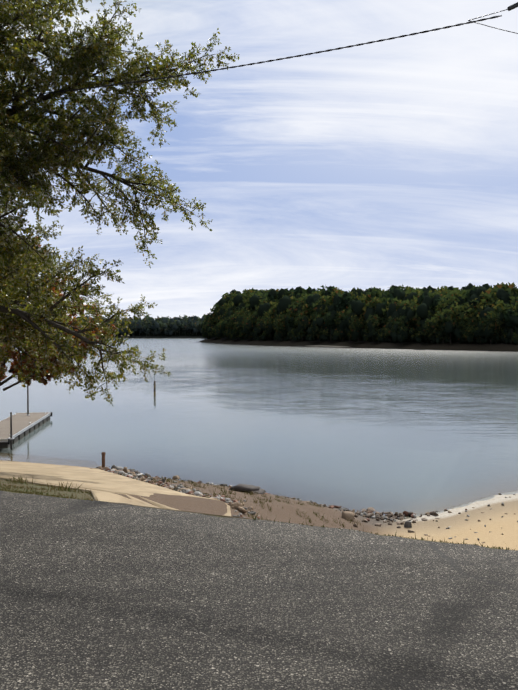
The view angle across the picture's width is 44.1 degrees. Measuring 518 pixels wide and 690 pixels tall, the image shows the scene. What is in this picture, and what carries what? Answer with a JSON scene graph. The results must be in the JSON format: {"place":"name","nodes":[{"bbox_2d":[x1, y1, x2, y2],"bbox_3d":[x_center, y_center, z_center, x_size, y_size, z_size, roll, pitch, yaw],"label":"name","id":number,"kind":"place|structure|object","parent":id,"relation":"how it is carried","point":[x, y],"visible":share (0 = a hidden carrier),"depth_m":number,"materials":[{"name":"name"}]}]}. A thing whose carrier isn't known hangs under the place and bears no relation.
{"place":"outdoors","nodes":[
{"label":"outdoors","id":0,"kind":"place"},
{"bbox_2d":[0,236,116,390],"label":"sweetgum tree","id":1,"kind":"object","parent":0,"point":[43,379],"depth_m":32.01,"materials":[{"name":"green plant"}]},
{"bbox_2d":[0,0,239,405],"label":"oak tree","id":2,"kind":"object","parent":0,"point":[25,191],"depth_m":15.95,"materials":[{"name":"green plant"}]},
{"bbox_2d":[110,336,202,337],"bbox_3d":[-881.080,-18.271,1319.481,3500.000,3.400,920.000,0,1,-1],"label":"shore ground","id":3,"kind":"structure","parent":0,"point":[160,336],"depth_m":912.96,"materials":[{"name":"brown soil"}]},
{"bbox_2d":[11,314,206,336],"bbox_3d":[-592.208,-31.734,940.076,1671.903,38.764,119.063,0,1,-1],"label":"shore forest","id":4,"kind":"object","parent":3,"relation":"on","point":[146,324],"visible":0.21,"depth_m":916.74,"materials":[{"name":"green plant"}]},
{"bbox_2d":[111,329,202,335],"bbox_3d":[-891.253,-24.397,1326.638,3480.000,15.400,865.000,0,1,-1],"label":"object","id":5,"kind":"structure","parent":0,"point":[177,334],"depth_m":946.92,"materials":[{"name":"green plant"}]},
{"bbox_2d":[7,15,501,97],"bbox_3d":[-2.698,-6.097,14.422,15.287,0.354,0.036,0,1,19],"label":"service cable","id":6,"kind":"object","parent":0,"point":[493,17],"visible":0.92,"depth_m":13.30,"materials":[{"name":"black plastic"}]},
{"bbox_2d":[468,2,517,33],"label":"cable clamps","id":7,"kind":"object","parent":6,"relation":"attached to","point":[512,7],"visible":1,"depth_m":11.90,"materials":[{"name":"black metal"}]},
{"bbox_2d":[0,491,517,689],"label":"asphalt road","id":8,"kind":"structure","parent":0,"point":[98,595],"depth_m":3.90,"materials":[{"name":"grey asphalt"}]},
{"bbox_2d":[0,338,517,518],"bbox_3d":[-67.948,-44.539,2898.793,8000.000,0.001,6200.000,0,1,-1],"label":"lake water","id":9,"kind":"structure","parent":0,"point":[418,432],"depth_m":44.25,"materials":[{"name":"grey liquid"}]},
{"bbox_2d":[0,386,51,447],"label":"floating dock","id":10,"kind":"object","parent":9,"relation":"in","point":[15,427],"visible":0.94,"depth_m":39.48,"materials":[{"name":"grey wood"}]},
{"bbox_2d":[0,462,517,549],"bbox_3d":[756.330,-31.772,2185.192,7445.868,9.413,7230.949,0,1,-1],"label":"ground","id":11,"kind":"structure","parent":0,"point":[498,525],"depth_m":18.63,"materials":[{"name":"beige sand"}]},
{"bbox_2d":[101,452,104,467],"bbox_3d":[-6.848,5.306,28.191,0.172,1.180,0.176,0,1,-1],"label":"wooden post","id":12,"kind":"object","parent":11,"relation":"on","point":[103,458],"visible":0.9,"depth_m":28.12,"materials":[{"name":"wood"}]},
{"bbox_2d":[0,460,249,518],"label":"boat ramp","id":13,"kind":"structure","parent":11,"relation":"on","point":[103,485],"depth_m":14.05,"materials":[{"name":"concrete"}]},
{"bbox_2d":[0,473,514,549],"bbox_3d":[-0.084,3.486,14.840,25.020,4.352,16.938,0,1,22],"label":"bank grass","id":14,"kind":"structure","parent":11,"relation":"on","point":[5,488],"depth_m":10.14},
{"bbox_2d":[90,465,517,542],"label":"shoreline rocks","id":15,"kind":"object","parent":11,"relation":"on","point":[236,504],"visible":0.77,"depth_m":20.97,"materials":[{"name":"stone"}]},
{"bbox_2d":[0,0,517,319],"label":"sky","id":16,"kind":"structure","parent":0,"point":[385,164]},
{"bbox_2d":[202,336,510,344],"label":"far shoreline","id":17,"kind":"structure","parent":0,"point":[328,340],"depth_m":293.03,"materials":[{"name":"black soil"}]},
{"bbox_2d":[201,282,517,345],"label":"forest","id":18,"kind":"object","parent":17,"relation":"on","point":[470,313],"visible":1,"depth_m":293.95,"materials":[{"name":"green plant"}]},
{"bbox_2d":[199,339,517,350],"bbox_3d":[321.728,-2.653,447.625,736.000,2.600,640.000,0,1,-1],"label":"peninsula ground","id":19,"kind":"structure","parent":0,"point":[502,347],"depth_m":277.94,"materials":[{"name":"brown soil"}]},
{"bbox_2d":[313,345,347,346],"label":"peninsula sand spits","id":20,"kind":"structure","parent":19,"relation":"on","point":[328,346],"depth_m":298.56,"materials":[{"name":"beige sand"}]}
]}

